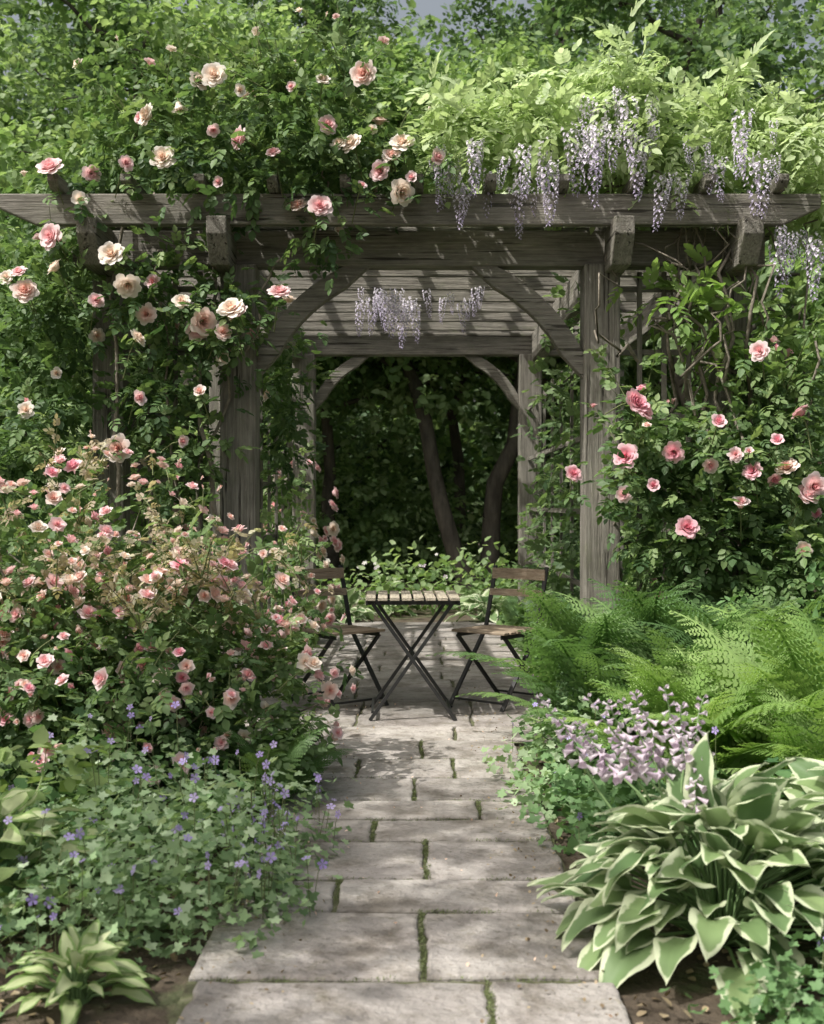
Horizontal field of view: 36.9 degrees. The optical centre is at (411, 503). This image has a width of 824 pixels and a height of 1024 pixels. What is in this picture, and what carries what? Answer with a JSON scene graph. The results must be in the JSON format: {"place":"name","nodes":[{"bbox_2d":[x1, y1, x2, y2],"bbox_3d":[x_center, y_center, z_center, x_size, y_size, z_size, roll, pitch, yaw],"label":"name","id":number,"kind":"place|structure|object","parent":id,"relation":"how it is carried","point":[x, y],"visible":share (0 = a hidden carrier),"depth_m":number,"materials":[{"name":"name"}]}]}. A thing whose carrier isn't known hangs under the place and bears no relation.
{"place":"outdoors","nodes":[
{"label":"outdoors","id":0,"kind":"place"},
{"bbox_2d":[168,740,630,1023],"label":"flagstone path","id":1,"kind":"structure","parent":0,"point":[360,934],"depth_m":3.73,"materials":[{"name":"grey stone"}]},
{"bbox_2d":[197,739,596,1023],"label":"path moss","id":2,"kind":"object","parent":1,"relation":"on","point":[426,874],"visible":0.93,"depth_m":3.85,"materials":[{"name":"green plant"}]},
{"bbox_2d":[0,535,823,1023],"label":"ground","id":3,"kind":"structure","parent":0,"point":[644,985],"depth_m":3.37,"materials":[{"name":"soil"}]},
{"bbox_2d":[0,69,84,381],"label":"woodland tree","id":4,"kind":"object","parent":3,"relation":"on","point":[12,70],"visible":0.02,"depth_m":24.90,"materials":[{"name":"green plant"}]},
{"bbox_2d":[0,768,108,922],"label":"hosta","id":5,"kind":"object","parent":3,"relation":"on","point":[12,800],"visible":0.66,"depth_m":3.90,"materials":[{"name":"green plant"}]},
{"bbox_2d":[0,709,116,917],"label":"hosta","id":6,"kind":"object","parent":3,"relation":"on","point":[40,738],"visible":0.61,"depth_m":4.23,"materials":[{"name":"green plant"}]},
{"bbox_2d":[0,492,116,742],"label":"garden shrub","id":7,"kind":"object","parent":3,"relation":"on","point":[27,542],"visible":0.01,"depth_m":6.40,"materials":[{"name":"green plant"}]},
{"bbox_2d":[0,386,130,638],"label":"garden shrub","id":8,"kind":"object","parent":3,"relation":"on","point":[3,403],"visible":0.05,"depth_m":9.38,"materials":[{"name":"green plant"}]},
{"bbox_2d":[0,919,160,1023],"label":"hosta","id":9,"kind":"object","parent":3,"relation":"on","point":[70,992],"visible":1,"depth_m":3.20,"materials":[{"name":"green plant"}]},
{"bbox_2d":[0,165,180,546],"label":"woodland tree","id":10,"kind":"object","parent":3,"relation":"on","point":[4,382],"visible":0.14,"depth_m":11.20,"materials":[{"name":"green plant"}]},
{"bbox_2d":[0,7,208,456],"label":"woodland tree","id":11,"kind":"object","parent":3,"relation":"on","point":[8,106],"visible":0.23,"depth_m":17.53,"materials":[{"name":"green plant"}]},
{"bbox_2d":[0,349,280,622],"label":"garden shrub","id":12,"kind":"object","parent":3,"relation":"on","point":[165,500],"visible":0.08,"depth_m":12.61,"materials":[{"name":"green plant"}]},
{"bbox_2d":[0,701,356,990],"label":"cranesbill geranium","id":13,"kind":"object","parent":3,"relation":"on","point":[178,847],"visible":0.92,"depth_m":3.76,"materials":[{"name":"green plant"}]},
{"bbox_2d":[0,413,364,819],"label":"rose bush","id":14,"kind":"object","parent":3,"relation":"on","point":[73,661],"visible":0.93,"depth_m":5.34,"materials":[{"name":"green plant"}]},
{"bbox_2d":[0,0,389,550],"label":"woodland tree","id":15,"kind":"object","parent":3,"relation":"on","point":[165,23],"visible":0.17,"depth_m":16.96,"materials":[{"name":"green plant"}]},
{"bbox_2d":[0,0,396,505],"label":"woodland tree","id":16,"kind":"object","parent":3,"relation":"on","point":[39,54],"visible":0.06,"depth_m":23.02,"materials":[{"name":"green plant"}]},
{"bbox_2d":[0,0,455,683],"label":"climbing rose","id":17,"kind":"object","parent":3,"relation":"on","point":[168,164],"visible":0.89,"depth_m":7.14,"materials":[{"name":"green plant"}]},
{"bbox_2d":[33,0,479,562],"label":"woodland tree","id":18,"kind":"object","parent":3,"relation":"on","point":[359,18],"visible":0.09,"depth_m":23.98,"materials":[{"name":"green plant"}]},
{"bbox_2d":[227,777,296,901],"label":"salvia plant","id":19,"kind":"object","parent":3,"relation":"on","point":[251,867],"visible":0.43,"depth_m":4.10,"materials":[{"name":"green plant"}]},
{"bbox_2d":[205,384,344,664],"bbox_3d":[-1.146,0.162,9.730,1.121,2.321,3.856,0,0,0],"label":"climbing rose","id":20,"kind":"object","parent":3,"relation":"on","point":[333,530],"visible":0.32,"depth_m":10.20,"materials":[{"name":"green plant"}]},
{"bbox_2d":[207,709,359,810],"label":"fern","id":21,"kind":"object","parent":3,"relation":"on","point":[251,761],"visible":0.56,"depth_m":5.12,"materials":[{"name":"green plant"}]},
{"bbox_2d":[261,740,350,792],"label":"fern","id":22,"kind":"object","parent":3,"relation":"on","point":[318,768],"visible":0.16,"depth_m":5.43,"materials":[{"name":"green plant"}]},
{"bbox_2d":[130,0,524,588],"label":"woodland tree","id":23,"kind":"object","parent":3,"relation":"on","point":[446,523],"visible":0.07,"depth_m":19.08,"materials":[{"name":"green plant"}]},
{"bbox_2d":[316,587,376,623],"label":"hosta","id":24,"kind":"object","parent":3,"relation":"on","point":[354,597],"visible":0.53,"depth_m":13.36,"materials":[{"name":"green plant"}]},
{"bbox_2d":[196,0,513,582],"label":"woodland tree","id":25,"kind":"object","parent":3,"relation":"on","point":[381,388],"visible":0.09,"depth_m":19.67,"materials":[{"name":"green plant"}]},
{"bbox_2d":[355,578,423,616],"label":"hosta","id":26,"kind":"object","parent":3,"relation":"on","point":[392,608],"visible":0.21,"depth_m":14.40,"materials":[{"name":"green plant"}]},
{"bbox_2d":[244,622,558,745],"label":"flagstone patio","id":27,"kind":"structure","parent":3,"relation":"on","point":[417,712],"depth_m":8.35,"materials":[{"name":"grey stone"}]},
{"bbox_2d":[307,605,338,642],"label":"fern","id":28,"kind":"object","parent":27,"relation":"on","point":[320,620],"visible":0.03,"depth_m":11.18,"materials":[{"name":"green plant"}]},
{"bbox_2d":[288,565,388,710],"bbox_3d":[-0.473,0.836,7.804,0.428,0.866,0.519,0,0,-40],"label":"folding chair","id":29,"kind":"object","parent":27,"relation":"on","point":[349,628],"visible":0.68,"depth_m":7.88,"materials":[{"name":"black paint"}]},
{"bbox_2d":[366,591,459,720],"bbox_3d":[0.000,0.905,7.420,0.550,0.727,0.580,0,0,-1],"label":"bistro table","id":30,"kind":"object","parent":27,"relation":"on","point":[449,598],"visible":1,"depth_m":7.20,"materials":[{"name":"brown wood"}]},
{"bbox_2d":[294,699,612,1016],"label":"fallen petals","id":31,"kind":"object","parent":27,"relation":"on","point":[467,964],"visible":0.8,"depth_m":3.94,"materials":[{"name":"pink plant"}]},
{"bbox_2d":[449,565,548,711],"bbox_3d":[0.553,0.836,7.804,0.428,0.866,0.519,0,0,40],"label":"folding chair","id":32,"kind":"object","parent":27,"relation":"on","point":[505,633],"visible":0.79,"depth_m":7.85,"materials":[{"name":"black paint"}]},
{"bbox_2d":[497,626,539,662],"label":"fern","id":33,"kind":"object","parent":27,"relation":"on","point":[522,649],"visible":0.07,"depth_m":9.36,"materials":[{"name":"green plant"}]},
{"bbox_2d":[0,174,820,716],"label":"garden pergola","id":34,"kind":"object","parent":3,"relation":"on","point":[436,250],"visible":0.52,"depth_m":7.33,"materials":[{"name":"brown wood"}]},
{"bbox_2d":[509,272,642,660],"bbox_3d":[1.219,-0.094,9.524,0.933,2.986,4.310,0,0,4],"label":"trellis vine","id":35,"kind":"object","parent":34,"relation":"attached to","point":[556,583],"visible":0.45,"depth_m":8.99,"materials":[{"name":"green plant"}]},
{"bbox_2d":[355,0,823,607],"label":"wisteria vine","id":36,"kind":"object","parent":34,"relation":"attached to","point":[615,146],"visible":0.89,"depth_m":7.12,"materials":[{"name":"green plant"}]},
{"bbox_2d":[0,0,823,567],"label":"background woodland","id":37,"kind":"object","parent":3,"relation":"on","point":[482,448],"visible":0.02,"depth_m":27.52,"materials":[{"name":"green plant"}]},
{"bbox_2d":[0,573,823,1016],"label":"ground cover foliage","id":38,"kind":"object","parent":3,"relation":"on","point":[136,787],"visible":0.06,"depth_m":4.85,"materials":[{"name":"green plant"}]},
{"bbox_2d":[0,687,823,1023],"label":"leaf litter","id":39,"kind":"object","parent":3,"relation":"on","point":[174,957],"visible":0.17,"depth_m":3.49,"materials":[{"name":"brown plant"}]},
{"bbox_2d":[7,392,817,582],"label":"woodland undergrowth","id":40,"kind":"object","parent":3,"relation":"on","point":[354,541],"visible":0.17,"depth_m":20.75,"materials":[{"name":"green plant"}]},
{"bbox_2d":[131,535,815,619],"bbox_3d":[0.006,0.770,15.073,12.072,1.250,3.341,0,0,0],"label":"perennial border","id":41,"kind":"object","parent":3,"relation":"on","point":[478,586],"visible":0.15,"depth_m":14.73,"materials":[{"name":"green plant"}]},
{"bbox_2d":[444,588,506,622],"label":"hosta","id":42,"kind":"object","parent":3,"relation":"on","point":[468,601],"visible":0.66,"depth_m":13.49,"materials":[{"name":"green plant"}]},
{"bbox_2d":[340,25,660,578],"bbox_3d":[1.349,-3.406,21.892,6.828,9.832,6.206,0,0,0],"label":"woodland tree","id":43,"kind":"object","parent":3,"relation":"on","point":[454,432],"visible":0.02,"depth_m":21.58,"materials":[{"name":"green plant"}]},
{"bbox_2d":[495,596,535,638],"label":"fern","id":44,"kind":"object","parent":3,"relation":"on","point":[508,609],"visible":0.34,"depth_m":11.35,"materials":[{"name":"green plant"}]},
{"bbox_2d":[390,29,670,585],"bbox_3d":[1.968,-3.084,19.445,5.391,9.086,5.686,0,0,16],"label":"woodland tree","id":45,"kind":"object","parent":3,"relation":"on","point":[496,480],"visible":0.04,"depth_m":19.52,"materials":[{"name":"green plant"}]},
{"bbox_2d":[481,681,633,822],"bbox_3d":[0.670,1.074,5.518,0.706,0.490,1.077,0,0,0],"label":"cranesbill geranium","id":46,"kind":"object","parent":3,"relation":"on","point":[537,796],"visible":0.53,"depth_m":5.40,"materials":[{"name":"green plant"}]},
{"bbox_2d":[456,624,661,759],"bbox_3d":[0.803,0.934,5.816,1.201,0.695,1.140,0,0,39],"label":"fern","id":47,"kind":"object","parent":3,"relation":"on","point":[580,676],"visible":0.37,"depth_m":5.84,"materials":[{"name":"green plant"}]},
{"bbox_2d":[348,0,809,564],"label":"woodland tree","id":48,"kind":"object","parent":3,"relation":"on","point":[552,38],"visible":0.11,"depth_m":23.99,"materials":[{"name":"green plant"}]},
{"bbox_2d":[426,577,748,735],"bbox_3d":[1.055,0.828,6.486,1.655,0.908,1.587,0,0,-24],"label":"fern","id":49,"kind":"object","parent":3,"relation":"on","point":[562,641],"visible":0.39,"depth_m":6.10,"materials":[{"name":"green plant"}]},
{"bbox_2d":[518,726,728,878],"bbox_3d":[0.806,1.071,4.550,1.076,0.498,0.788,0,0,33],"label":"cranesbill geranium","id":50,"kind":"object","parent":3,"relation":"on","point":[577,777],"visible":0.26,"depth_m":4.57,"materials":[{"name":"green plant"}]},
{"bbox_2d":[427,0,823,573],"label":"woodland tree","id":51,"kind":"object","parent":3,"relation":"on","point":[690,53],"visible":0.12,"depth_m":16.97,"materials":[{"name":"green plant"}]},
{"bbox_2d":[518,578,776,652],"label":"fern","id":52,"kind":"object","parent":3,"relation":"on","point":[639,609],"visible":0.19,"depth_m":6.23,"materials":[{"name":"green plant"}]},
{"bbox_2d":[530,635,814,784],"bbox_3d":[1.254,0.923,5.304,1.195,0.718,1.093,0,0,34],"label":"fern","id":53,"kind":"object","parent":3,"relation":"on","point":[657,703],"visible":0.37,"depth_m":5.15,"materials":[{"name":"green plant"}]},
{"bbox_2d":[527,684,823,1023],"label":"hosta","id":54,"kind":"object","parent":3,"relation":"on","point":[732,823],"visible":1,"depth_m":3.53,"materials":[{"name":"green plant"}]},
{"bbox_2d":[534,597,817,731],"bbox_3d":[1.244,0.864,5.897,1.330,0.836,1.414,0,0,0],"label":"fern","id":55,"kind":"object","parent":3,"relation":"on","point":[657,650],"visible":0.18,"depth_m":5.88,"materials":[{"name":"green plant"}]},
{"bbox_2d":[543,0,823,490],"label":"woodland tree","id":56,"kind":"object","parent":3,"relation":"on","point":[760,13],"visible":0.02,"depth_m":23.58,"materials":[{"name":"green plant"}]},
{"bbox_2d":[554,309,823,631],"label":"climbing rose","id":57,"kind":"object","parent":3,"relation":"on","point":[637,451],"visible":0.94,"depth_m":6.82,"materials":[{"name":"green plant"}]},
{"bbox_2d":[558,294,823,598],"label":"garden shrub","id":58,"kind":"object","parent":3,"relation":"on","point":[631,557],"visible":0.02,"depth_m":12.44,"materials":[{"name":"green plant"}]},
{"bbox_2d":[618,601,823,774],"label":"fern","id":59,"kind":"object","parent":3,"relation":"on","point":[809,684],"visible":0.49,"depth_m":5.12,"materials":[{"name":"green plant"}]},
{"bbox_2d":[637,573,823,666],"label":"fern","id":60,"kind":"object","parent":3,"relation":"on","point":[691,607],"visible":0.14,"depth_m":6.09,"materials":[{"name":"green plant"}]},
{"bbox_2d":[652,604,823,666],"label":"fern","id":61,"kind":"object","parent":3,"relation":"on","point":[719,609],"visible":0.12,"depth_m":6.22,"materials":[{"name":"green plant"}]},
{"bbox_2d":[658,904,823,1023],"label":"cranesbill geranium","id":62,"kind":"object","parent":3,"relation":"on","point":[813,1012],"visible":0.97,"depth_m":3.00,"materials":[{"name":"green plant"}]},
{"bbox_2d":[700,392,823,620],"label":"garden shrub","id":63,"kind":"object","parent":3,"relation":"on","point":[812,447],"visible":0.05,"depth_m":8.94,"materials":[{"name":"green plant"}]},
{"bbox_2d":[716,551,823,632],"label":"garden shrub","id":64,"kind":"object","parent":3,"relation":"on","point":[813,575],"visible":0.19,"depth_m":6.25,"materials":[{"name":"green plant"}]},
{"bbox_2d":[717,675,823,800],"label":"fern","id":65,"kind":"object","parent":3,"relation":"on","point":[801,736],"visible":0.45,"depth_m":4.78,"materials":[{"name":"green plant"}]},
{"bbox_2d":[732,0,823,395],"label":"woodland tree","id":66,"kind":"object","parent":3,"relation":"on","point":[818,95],"visible":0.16,"depth_m":18.91,"materials":[{"name":"green plant"}]},
{"bbox_2d":[746,67,823,410],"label":"woodland tree","id":67,"kind":"object","parent":3,"relation":"on","point":[785,309],"visible":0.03,"depth_m":23.48,"materials":[{"name":"green plant"}]},
{"bbox_2d":[747,757,823,944],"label":"hosta","id":68,"kind":"object","parent":3,"relation":"on","point":[808,774],"visible":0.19,"depth_m":3.93,"materials":[{"name":"green plant"}]},
{"bbox_2d":[758,108,823,448],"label":"woodland tree","id":69,"kind":"object","parent":3,"relation":"on","point":[814,304],"visible":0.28,"depth_m":12.11,"materials":[{"name":"green plant"}]},
{"bbox_2d":[2,0,823,499],"label":"sky","id":70,"kind":"structure","parent":0,"point":[423,8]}
]}

